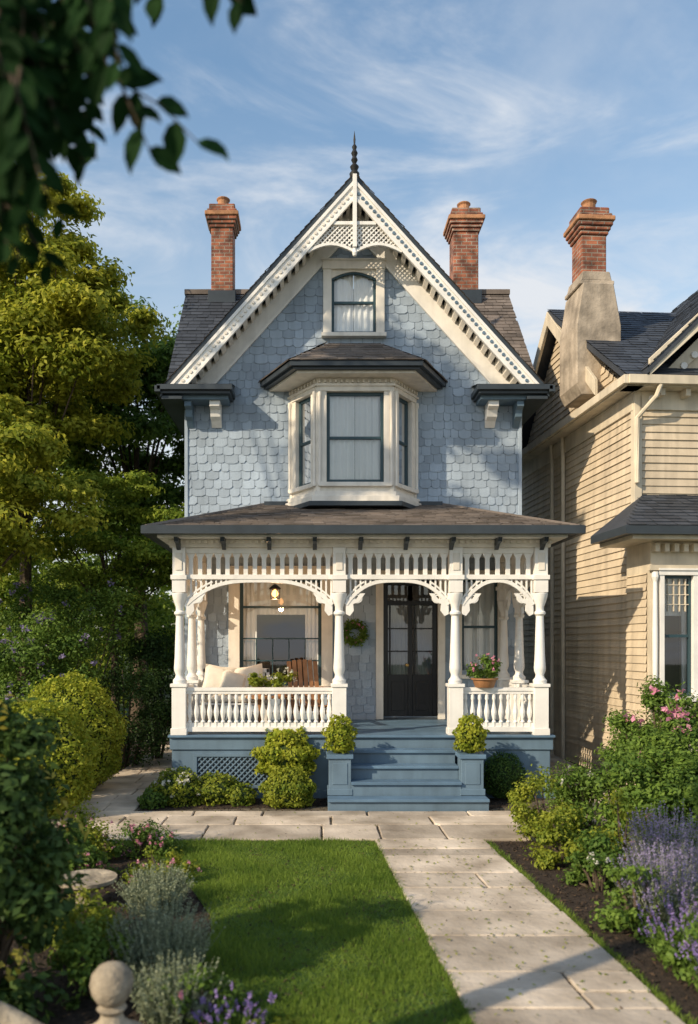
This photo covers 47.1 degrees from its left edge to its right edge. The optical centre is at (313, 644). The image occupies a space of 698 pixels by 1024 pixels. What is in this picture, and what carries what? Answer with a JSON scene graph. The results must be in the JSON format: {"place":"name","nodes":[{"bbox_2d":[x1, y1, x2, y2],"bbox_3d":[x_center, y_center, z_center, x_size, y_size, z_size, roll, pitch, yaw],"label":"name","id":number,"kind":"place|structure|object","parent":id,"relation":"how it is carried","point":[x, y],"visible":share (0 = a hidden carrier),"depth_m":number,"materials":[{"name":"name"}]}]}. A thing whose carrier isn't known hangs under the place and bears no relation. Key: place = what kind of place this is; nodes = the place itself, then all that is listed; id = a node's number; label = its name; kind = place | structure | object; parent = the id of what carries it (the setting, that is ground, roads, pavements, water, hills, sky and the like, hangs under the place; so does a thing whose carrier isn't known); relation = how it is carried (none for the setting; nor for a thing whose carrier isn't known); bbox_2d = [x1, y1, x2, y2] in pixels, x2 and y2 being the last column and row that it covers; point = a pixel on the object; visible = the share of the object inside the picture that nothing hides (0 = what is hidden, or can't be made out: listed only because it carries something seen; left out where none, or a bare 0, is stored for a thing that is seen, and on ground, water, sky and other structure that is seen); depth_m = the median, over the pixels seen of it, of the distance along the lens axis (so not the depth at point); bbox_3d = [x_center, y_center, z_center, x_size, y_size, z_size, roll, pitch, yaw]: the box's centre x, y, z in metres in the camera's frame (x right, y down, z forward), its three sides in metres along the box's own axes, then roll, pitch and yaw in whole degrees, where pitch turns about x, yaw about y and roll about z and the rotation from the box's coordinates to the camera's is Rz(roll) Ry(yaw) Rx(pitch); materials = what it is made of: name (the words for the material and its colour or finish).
{"place":"outdoors","nodes":[
{"label":"outdoors","id":0,"kind":"place"},
{"bbox_2d":[1,651,184,740],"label":"ground","id":1,"kind":"structure","parent":0,"point":[126,709],"depth_m":28.13,"materials":[{"name":"soil"}]},
{"bbox_2d":[0,233,133,576],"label":"green ash tree","id":2,"kind":"object","parent":1,"relation":"on","point":[76,454],"visible":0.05,"depth_m":20.26,"materials":[{"name":"green plant"}]},
{"bbox_2d":[0,519,184,713],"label":"tall hedge","id":3,"kind":"object","parent":1,"relation":"on","point":[6,586],"visible":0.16,"depth_m":24.01,"materials":[{"name":"green plant"}]},
{"bbox_2d":[0,526,184,678],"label":"distant trees","id":4,"kind":"object","parent":1,"relation":"on","point":[91,560],"visible":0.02,"depth_m":36.02,"materials":[{"name":"green plant"}]},
{"bbox_2d":[41,287,184,732],"bbox_3d":[-4.633,-3.389,20.830,5.830,11.778,5.057,0,0,0],"label":"beech tree","id":5,"kind":"object","parent":1,"relation":"on","point":[161,465],"visible":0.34,"depth_m":20.06,"materials":[{"name":"green plant"}]},
{"bbox_2d":[190,204,517,719],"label":"walls","id":6,"kind":"structure","parent":1,"relation":"on","point":[280,626],"depth_m":16.90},
{"bbox_2d":[228,566,332,686],"bbox_3d":[-0.585,-0.290,14.456,1.930,2.220,0.332,0,0,0],"label":"parlour window","id":7,"kind":"structure","parent":6,"relation":"attached to","point":[248,603],"depth_m":14.43,"materials":[{"name":"beige paint"}]},
{"bbox_2d":[188,205,517,719],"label":"wall shingles","id":8,"kind":"object","parent":6,"relation":"attached to","point":[448,470],"depth_m":14.39,"materials":[{"name":"blue wood"}]},
{"bbox_2d":[185,414,521,678],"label":"corner boards","id":9,"kind":"object","parent":6,"relation":"attached to","point":[519,490],"visible":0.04,"depth_m":14.37,"materials":[{"name":"blue"}]},
{"bbox_2d":[285,378,421,508],"bbox_3d":[0.720,-3.470,14.000,2.596,2.260,1.000,0,0,0],"label":"bay window","id":10,"kind":"structure","parent":6,"relation":"attached to","point":[352,443],"depth_m":13.79,"materials":[{"name":"white wood"}]},
{"bbox_2d":[258,341,447,391],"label":"bay roof","id":11,"kind":"structure","parent":10,"relation":"on","point":[367,360],"depth_m":13.50,"materials":[{"name":"grey"}]},
{"bbox_2d":[321,258,386,338],"bbox_3d":[0.730,-6.200,14.386,1.160,1.400,0.232,0,0,0],"label":"attic window","id":12,"kind":"structure","parent":6,"relation":"attached to","point":[368,302],"depth_m":14.38,"materials":[{"name":"beige paint"}]},
{"bbox_2d":[170,181,538,383],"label":"gable bargeboards","id":13,"kind":"object","parent":6,"relation":"attached to","point":[437,312],"visible":0.95,"depth_m":14.08,"materials":[{"name":"white paint"}]},
{"bbox_2d":[307,174,401,256],"bbox_3d":[0.720,-7.420,13.850,1.660,1.400,0.100,0,0,0],"label":"gable apex fretwork","id":14,"kind":"object","parent":13,"relation":"attached to","point":[354,250],"visible":1,"depth_m":13.87,"materials":[{"name":"white paint"}]},
{"bbox_2d":[160,173,548,436],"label":"roof","id":15,"kind":"structure","parent":6,"relation":"attached to","point":[202,322],"depth_m":15.66,"materials":[{"name":"grey"}]},
{"bbox_2d":[205,196,484,303],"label":"brick chimneys","id":16,"kind":"object","parent":15,"relation":"on","point":[463,226],"visible":0.94,"depth_m":16.74,"materials":[{"name":"brick"}]},
{"bbox_2d":[349,131,358,176],"bbox_3d":[0.720,-8.535,13.950,0.180,0.830,0.180,0,0,0],"label":"roof finial","id":17,"kind":"object","parent":15,"relation":"on","point":[354,166],"visible":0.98,"depth_m":13.91,"materials":[{"name":"black metal"}]},
{"bbox_2d":[154,384,554,438],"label":"eave returns and gutters","id":18,"kind":"object","parent":6,"relation":"attached to","point":[526,402],"visible":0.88,"depth_m":14.00,"materials":[{"name":"paint"}]},
{"bbox_2d":[343,618,368,647],"bbox_3d":[0.754,-0.205,14.319,0.535,0.543,0.236,0,0,0],"label":"door wreath","id":19,"kind":"object","parent":6,"relation":"attached to","point":[361,638],"depth_m":14.28,"materials":[{"name":"green plant"}]},
{"bbox_2d":[168,720,554,797],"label":"porch deck","id":20,"kind":"structure","parent":6,"relation":"attached to","point":[200,753],"depth_m":11.93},
{"bbox_2d":[199,663,268,722],"bbox_3d":[-1.280,0.835,13.045,1.140,1.039,0.630,0,0,0],"label":"porch bench","id":21,"kind":"object","parent":20,"relation":"on","point":[215,676],"visible":0.69,"depth_m":13.03,"materials":[{"name":"white fabric"}]},
{"bbox_2d":[246,695,272,722],"bbox_3d":[-0.830,1.080,12.500,0.440,0.550,0.440,0,0,0],"label":"side table","id":22,"kind":"object","parent":20,"relation":"on","point":[259,701],"visible":0.41,"depth_m":12.46,"materials":[{"name":"brown wood"}]},
{"bbox_2d":[247,672,272,695],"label":"potted fern","id":23,"kind":"object","parent":22,"relation":"on","point":[254,680],"visible":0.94,"depth_m":12.43,"materials":[{"name":"green plant"}]},
{"bbox_2d":[271,695,293,722],"bbox_3d":[-0.480,1.080,12.450,0.480,0.550,0.468,0,0,0],"label":"plant stand","id":24,"kind":"object","parent":20,"relation":"on","point":[286,697],"visible":0.16,"depth_m":12.33,"materials":[{"name":"brown wood"}]},
{"bbox_2d":[268,667,297,695],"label":"potted flowers","id":25,"kind":"object","parent":24,"relation":"on","point":[277,680],"visible":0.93,"depth_m":12.39,"materials":[{"name":"green plant"}]},
{"bbox_2d":[286,660,330,722],"bbox_3d":[-0.092,0.806,12.998,0.680,1.097,0.819,0,0,-14],"label":"wooden armchair","id":26,"kind":"object","parent":20,"relation":"on","point":[306,673],"visible":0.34,"depth_m":13.29,"materials":[{"name":"brown wood"}]},
{"bbox_2d":[186,681,533,731],"bbox_3d":[0.700,0.980,13.057,5.490,0.660,2.205,0,0,0],"label":"porch balustrade","id":27,"kind":"object","parent":20,"relation":"on","point":[525,692],"visible":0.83,"depth_m":11.97,"materials":[{"name":"white wood"}]},
{"bbox_2d":[466,653,502,687],"bbox_3d":[2.571,0.389,12.021,0.539,0.522,0.512,0,0,17],"label":"railing flower planter","id":28,"kind":"object","parent":27,"relation":"on","point":[490,670],"visible":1,"depth_m":11.91,"materials":[{"name":"orange ceramic"}]},
{"bbox_2d":[170,547,550,734],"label":"porch posts","id":29,"kind":"object","parent":20,"relation":"on","point":[454,685],"visible":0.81,"depth_m":11.93,"materials":[{"name":"white wood"}]},
{"bbox_2d":[169,539,551,619],"bbox_3d":[0.708,-0.990,13.140,5.695,1.139,2.520,0,0,0],"label":"porch spindle frieze","id":30,"kind":"object","parent":29,"relation":"attached to","point":[521,551],"visible":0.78,"depth_m":11.97,"materials":[{"name":"white wood"}]},
{"bbox_2d":[141,501,585,556],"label":"porch roof","id":31,"kind":"structure","parent":29,"relation":"on","point":[268,521],"depth_m":11.82,"materials":[{"name":"grey"}]},
{"bbox_2d":[375,570,446,719],"bbox_3d":[1.750,0.025,14.429,1.280,2.690,0.208,0,0,0],"label":"front door","id":32,"kind":"structure","parent":6,"relation":"attached to","point":[415,691],"depth_m":14.43,"materials":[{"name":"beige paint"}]},
{"bbox_2d":[459,570,500,678],"bbox_3d":[2.995,-0.350,14.406,0.950,1.940,0.232,0,0,0],"label":"side window","id":33,"kind":"structure","parent":6,"relation":"attached to","point":[489,616],"depth_m":14.49,"materials":[{"name":"grey glass"}]},
{"bbox_2d":[522,328,697,780],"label":"walls","id":34,"kind":"structure","parent":1,"relation":"on","point":[597,481],"depth_m":14.60,"materials":[{"name":"beige wood"}]},
{"bbox_2d":[560,198,620,407],"bbox_3d":[5.075,-6.285,14.683,0.820,3.670,0.820,0,0,-4],"label":"chimney","id":35,"kind":"object","parent":34,"relation":"on","point":[591,311],"visible":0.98,"depth_m":14.38,"materials":[{"name":"brick"}]},
{"bbox_2d":[522,290,697,448],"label":"roof","id":36,"kind":"structure","parent":34,"relation":"attached to","point":[645,336],"depth_m":14.26,"materials":[{"name":"stone"}]},
{"bbox_2d":[522,312,697,759],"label":"trim and gutters","id":37,"kind":"structure","parent":34,"relation":"attached to","point":[636,396],"depth_m":13.91,"materials":[{"name":"white paint"}]},
{"bbox_2d":[591,494,697,784],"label":"bay window","id":38,"kind":"structure","parent":34,"relation":"attached to","point":[656,536],"depth_m":12.26,"materials":[{"name":"white paint"}]},
{"bbox_2d":[269,584,280,598],"bbox_3d":[-0.630,-1.150,13.200,0.200,0.820,0.190,0,0,0],"label":"hanging porch lantern","id":39,"kind":"object","parent":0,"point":[274,587],"visible":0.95,"depth_m":13.16,"materials":[{"name":"metal"}]},
{"bbox_2d":[112,836,469,1023],"bbox_3d":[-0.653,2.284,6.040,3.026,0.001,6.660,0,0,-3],"label":"lawn","id":40,"kind":"structure","parent":0,"point":[345,966],"depth_m":6.02,"materials":[{"name":"plant"}]},
{"bbox_2d":[3,741,697,1023],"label":"garden bed soil","id":41,"kind":"structure","parent":0,"point":[82,1013],"depth_m":6.34,"materials":[{"name":"brown soil"}]},
{"bbox_2d":[0,1001,42,1023],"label":"stone garden edging","id":42,"kind":"object","parent":41,"relation":"on","point":[9,1014],"visible":1,"depth_m":4.17,"materials":[{"name":"beige stone"}]},
{"bbox_2d":[0,630,91,708],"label":"dark hedge","id":43,"kind":"object","parent":41,"relation":"on","point":[13,676],"visible":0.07,"depth_m":13.62,"materials":[{"name":"green plant"}]},
{"bbox_2d":[0,694,96,1023],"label":"camellia shrub","id":44,"kind":"object","parent":41,"relation":"on","point":[33,903],"visible":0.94,"depth_m":4.82,"materials":[{"name":"green plant"}]},
{"bbox_2d":[0,695,104,818],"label":"round topiary","id":45,"kind":"object","parent":41,"relation":"on","point":[71,758],"visible":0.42,"depth_m":10.40,"materials":[{"name":"green plant"}]},
{"bbox_2d":[0,602,108,708],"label":"hydrangea bush","id":46,"kind":"object","parent":41,"relation":"on","point":[74,644],"visible":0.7,"depth_m":13.39,"materials":[{"name":"green plant"}]},
{"bbox_2d":[0,421,114,582],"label":"chartreuse maple tree","id":47,"kind":"object","parent":41,"relation":"on","point":[25,494],"visible":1,"depth_m":13.48,"materials":[{"name":"green plant"}]},
{"bbox_2d":[19,667,129,786],"bbox_3d":[-3.779,1.357,12.410,1.724,1.986,1.732,0,0,29],"label":"round topiary","id":48,"kind":"object","parent":41,"relation":"on","point":[100,717],"visible":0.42,"depth_m":12.16,"materials":[{"name":"green plant"}]},
{"bbox_2d":[0,569,157,687],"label":"lilac bush","id":49,"kind":"object","parent":41,"relation":"on","point":[61,595],"visible":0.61,"depth_m":14.94,"materials":[{"name":"green plant"}]},
{"bbox_2d":[41,822,120,891],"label":"perennial plant","id":50,"kind":"object","parent":41,"relation":"on","point":[93,858],"visible":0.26,"depth_m":7.55,"materials":[{"name":"green plant"}]},
{"bbox_2d":[47,797,118,858],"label":"heather plant","id":51,"kind":"object","parent":41,"relation":"on","point":[96,831],"visible":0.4,"depth_m":8.45,"materials":[{"name":"green plant"}]},
{"bbox_2d":[44,879,127,954],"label":"perennial plant","id":52,"kind":"object","parent":41,"relation":"on","point":[96,912],"visible":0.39,"depth_m":6.06,"materials":[{"name":"green plant"}]},
{"bbox_2d":[0,171,175,712],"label":"golden locust tree","id":53,"kind":"object","parent":41,"relation":"on","point":[39,366],"visible":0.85,"depth_m":15.74,"materials":[{"name":"green plant"}]},
{"bbox_2d":[60,869,116,908],"bbox_3d":[-1.980,2.170,7.000,0.520,0.260,0.520,0,0,0],"label":"stone birdbath","id":54,"kind":"object","parent":41,"relation":"on","point":[103,878],"visible":0.52,"depth_m":7.00,"materials":[{"name":"beige stone"}]},
{"bbox_2d":[46,916,137,1010],"bbox_3d":[-1.520,2.075,5.325,0.674,0.581,0.754,0,0,21],"label":"perennial plant","id":55,"kind":"object","parent":41,"relation":"on","point":[86,960],"visible":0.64,"depth_m":5.20,"materials":[{"name":"green plant"}]},
{"bbox_2d":[21,467,184,754],"bbox_3d":[-3.924,-0.511,16.242,4.297,6.021,3.181,0,0,0],"label":"japanese maple tree","id":56,"kind":"object","parent":41,"relation":"on","point":[157,558],"visible":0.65,"depth_m":15.83,"materials":[{"name":"green plant"}]},
{"bbox_2d":[89,961,141,1023],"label":"stone ball finial","id":57,"kind":"object","parent":41,"relation":"on","point":[111,984],"visible":1,"depth_m":4.19,"materials":[{"name":"beige stone"}]},
{"bbox_2d":[0,0,256,286],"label":"overhanging cherry tree","id":58,"kind":"object","parent":41,"relation":"on","point":[48,90],"visible":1,"depth_m":2.29,"materials":[{"name":"green plant"}]},
{"bbox_2d":[88,643,173,767],"bbox_3d":[-3.599,1.154,14.899,2.326,2.416,1.992,0,0,37],"label":"dark hedge","id":59,"kind":"object","parent":41,"relation":"on","point":[131,682],"visible":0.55,"depth_m":14.77,"materials":[{"name":"green plant"}]},
{"bbox_2d":[101,817,185,859],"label":"heather plant","id":60,"kind":"object","parent":41,"relation":"on","point":[148,834],"visible":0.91,"depth_m":8.53,"materials":[{"name":"green plant"}]},
{"bbox_2d":[113,622,184,758],"bbox_3d":[-3.078,0.917,15.951,1.678,2.874,1.766,0,0,0],"label":"rhododendron bush","id":61,"kind":"object","parent":41,"relation":"on","point":[153,648],"visible":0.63,"depth_m":15.60,"materials":[{"name":"green plant"}]},
{"bbox_2d":[136,786,169,808],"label":"evergreen shrub","id":62,"kind":"object","parent":41,"relation":"on","point":[149,799],"visible":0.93,"depth_m":11.14,"materials":[{"name":"green plant"}]},
{"bbox_2d":[112,859,196,916],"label":"silver sage plant","id":63,"kind":"object","parent":41,"relation":"on","point":[142,892],"visible":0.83,"depth_m":6.78,"materials":[{"name":"green plant"}]},
{"bbox_2d":[119,845,201,887],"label":"pink flowering plant","id":64,"kind":"object","parent":41,"relation":"on","point":[175,859],"visible":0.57,"depth_m":7.69,"materials":[{"name":"yellow plant"}]},
{"bbox_2d":[102,892,225,989],"bbox_3d":[-1.049,2.031,5.496,0.790,0.616,0.902,0,0,16],"label":"silver sage plant","id":65,"kind":"object","parent":41,"relation":"on","point":[160,938],"visible":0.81,"depth_m":5.40,"materials":[{"name":"green plant"}]},
{"bbox_2d":[146,765,202,807],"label":"white flowering shrub","id":66,"kind":"object","parent":41,"relation":"on","point":[178,787],"visible":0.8,"depth_m":11.30,"materials":[{"name":"yellow plant"}]},
{"bbox_2d":[130,945,229,1023],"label":"silver sage plant","id":67,"kind":"object","parent":41,"relation":"on","point":[149,1009],"visible":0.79,"depth_m":4.75,"materials":[{"name":"green plant"}]},
{"bbox_2d":[148,962,247,1023],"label":"perennial plant","id":68,"kind":"object","parent":41,"relation":"on","point":[214,981],"visible":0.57,"depth_m":4.76,"materials":[{"name":"green plant"}]},
{"bbox_2d":[195,770,238,805],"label":"evergreen shrub","id":69,"kind":"object","parent":41,"relation":"on","point":[215,789],"visible":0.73,"depth_m":11.40,"materials":[{"name":"green plant"}]},
{"bbox_2d":[191,982,276,1023],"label":"catmint plant","id":70,"kind":"object","parent":41,"relation":"on","point":[237,1020],"visible":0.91,"depth_m":4.57,"materials":[{"name":"purple plant"}]},
{"bbox_2d":[224,781,258,806],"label":"evergreen shrub","id":71,"kind":"object","parent":41,"relation":"on","point":[242,794],"visible":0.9,"depth_m":11.34,"materials":[{"name":"green plant"}]},
{"bbox_2d":[245,1014,301,1023],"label":"perennial plant","id":72,"kind":"object","parent":41,"relation":"on","point":[297,1019],"visible":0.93,"depth_m":4.34,"materials":[{"name":"green plant"}]},
{"bbox_2d":[249,725,320,776],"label":"golden shrub","id":73,"kind":"object","parent":41,"relation":"on","point":[288,748],"visible":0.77,"depth_m":11.67,"materials":[{"name":"green plant"}]},
{"bbox_2d":[258,766,316,808],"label":"golden shrub","id":74,"kind":"object","parent":41,"relation":"on","point":[287,788],"visible":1,"depth_m":11.10,"materials":[{"name":"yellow plant"}]},
{"bbox_2d":[10,796,697,1023],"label":"mulch chips","id":75,"kind":"object","parent":41,"relation":"on","point":[396,1014],"visible":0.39,"depth_m":6.68,"materials":[{"name":"brown wood"}]},
{"bbox_2d":[50,752,669,1018],"bbox_3d":[0.725,2.289,9.750,8.450,0.001,16.500,0,0,0],"label":"path bedding","id":76,"kind":"object","parent":41,"relation":"on","point":[320,808],"visible":0.12,"depth_m":11.07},
{"bbox_2d":[484,750,526,798],"bbox_3d":[2.822,1.965,11.912,0.712,0.770,0.713,0,0,28],"label":"boxwood ball","id":77,"kind":"object","parent":41,"relation":"on","point":[502,774],"visible":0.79,"depth_m":11.70,"materials":[{"name":"green plant"}]},
{"bbox_2d":[506,764,587,841],"bbox_3d":[2.730,1.933,9.349,0.927,1.024,0.946,0,0,18],"label":"green mound plant","id":78,"kind":"object","parent":41,"relation":"on","point":[520,812],"visible":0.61,"depth_m":9.22,"materials":[{"name":"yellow plant"}]},
{"bbox_2d":[522,808,617,869],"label":"green mound plant","id":79,"kind":"object","parent":41,"relation":"on","point":[560,839],"visible":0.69,"depth_m":8.32,"materials":[{"name":"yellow plant"}]},
{"bbox_2d":[535,754,616,814],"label":"white rose bush","id":80,"kind":"object","parent":41,"relation":"on","point":[569,790],"visible":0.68,"depth_m":10.50,"materials":[{"name":"green plant"}]},
{"bbox_2d":[556,828,630,891],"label":"geranium plant","id":81,"kind":"object","parent":41,"relation":"on","point":[592,863],"visible":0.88,"depth_m":7.53,"materials":[{"name":"green plant"}]},
{"bbox_2d":[554,744,678,850],"bbox_3d":[3.522,1.808,9.328,1.425,1.308,1.332,0,0,0],"label":"fern mound plant","id":82,"kind":"object","parent":41,"relation":"on","point":[622,772],"visible":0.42,"depth_m":9.10,"materials":[{"name":"green plant"}]},
{"bbox_2d":[594,787,660,868],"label":"geranium plant","id":83,"kind":"object","parent":41,"relation":"on","point":[619,800],"visible":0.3,"depth_m":8.20,"materials":[{"name":"green plant"}]},
{"bbox_2d":[589,860,679,942],"bbox_3d":[2.573,2.089,6.411,0.671,0.728,0.688,0,0,36],"label":"dark perennial plant","id":84,"kind":"object","parent":41,"relation":"on","point":[627,917],"visible":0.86,"depth_m":6.37,"materials":[{"name":"green plant"}]},
{"bbox_2d":[593,675,697,769],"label":"rose bush","id":85,"kind":"object","parent":41,"relation":"on","point":[655,699],"visible":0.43,"depth_m":10.76,"materials":[{"name":"green plant"}]},
{"bbox_2d":[600,717,697,821],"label":"rose bush","id":86,"kind":"object","parent":41,"relation":"on","point":[661,746],"visible":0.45,"depth_m":9.69,"materials":[{"name":"green plant"}]},
{"bbox_2d":[606,838,697,932],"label":"lavender plant","id":87,"kind":"object","parent":41,"relation":"on","point":[666,885],"visible":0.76,"depth_m":6.46,"materials":[{"name":"purple plant"}]},
{"bbox_2d":[618,798,697,887],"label":"lavender plant","id":88,"kind":"object","parent":41,"relation":"on","point":[664,830],"visible":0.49,"depth_m":7.54,"materials":[{"name":"purple plant"}]},
{"bbox_2d":[628,754,697,832],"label":"fern mound plant","id":89,"kind":"object","parent":41,"relation":"on","point":[676,782],"visible":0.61,"depth_m":8.90,"materials":[{"name":"green plant"}]},
{"bbox_2d":[638,889,697,972],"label":"salvia plant","id":90,"kind":"object","parent":41,"relation":"on","point":[654,939],"visible":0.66,"depth_m":5.71,"materials":[{"name":"purple plant"}]},
{"bbox_2d":[654,770,697,864],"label":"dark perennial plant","id":91,"kind":"object","parent":41,"relation":"on","point":[694,790],"visible":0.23,"depth_m":7.97,"materials":[{"name":"green plant"}]},
{"bbox_2d":[656,908,697,986],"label":"dark perennial plant","id":92,"kind":"object","parent":41,"relation":"on","point":[669,954],"visible":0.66,"depth_m":5.47,"materials":[{"name":"green plant"}]},
{"bbox_2d":[675,937,697,990],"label":"salvia plant","id":93,"kind":"object","parent":41,"relation":"on","point":[695,957],"visible":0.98,"depth_m":5.26,"materials":[{"name":"purple plant"}]},
{"bbox_2d":[679,887,697,924],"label":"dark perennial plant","id":94,"kind":"object","parent":41,"relation":"on","point":[692,914],"visible":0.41,"depth_m":5.87,"materials":[{"name":"green plant"}]},
{"bbox_2d":[3,0,697,634],"label":"sky","id":95,"kind":"structure","parent":0,"point":[524,112],"materials":[{"name":"blue"}]},
{"bbox_2d":[50,745,687,1023],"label":"flagstone path","id":96,"kind":"structure","parent":0,"point":[552,995],"depth_m":7.05,"materials":[{"name":"stone"}]},
{"bbox_2d":[100,811,669,1023],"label":"fallen leaves","id":97,"kind":"object","parent":96,"relation":"on","point":[507,997],"visible":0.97,"depth_m":6.29,"materials":[{"name":"brown plant"}]},
{"bbox_2d":[326,742,489,811],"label":"porch steps","id":98,"kind":"structure","parent":96,"relation":"on","point":[405,779],"depth_m":11.15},
{"bbox_2d":[320,714,358,753],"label":"pedestal shrub","id":99,"kind":"object","parent":98,"relation":"on","point":[339,734],"visible":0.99,"depth_m":11.20,"materials":[{"name":"green plant"}]},
{"bbox_2d":[452,713,489,752],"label":"pedestal shrub","id":100,"kind":"object","parent":98,"relation":"on","point":[468,735],"visible":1,"depth_m":11.21,"materials":[{"name":"green plant"}]},
{"bbox_2d":[368,839,697,1023],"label":"path edge grass","id":101,"kind":"structure","parent":96,"relation":"on","point":[671,1007],"depth_m":6.11,"materials":[{"name":"green plant"}]}
]}

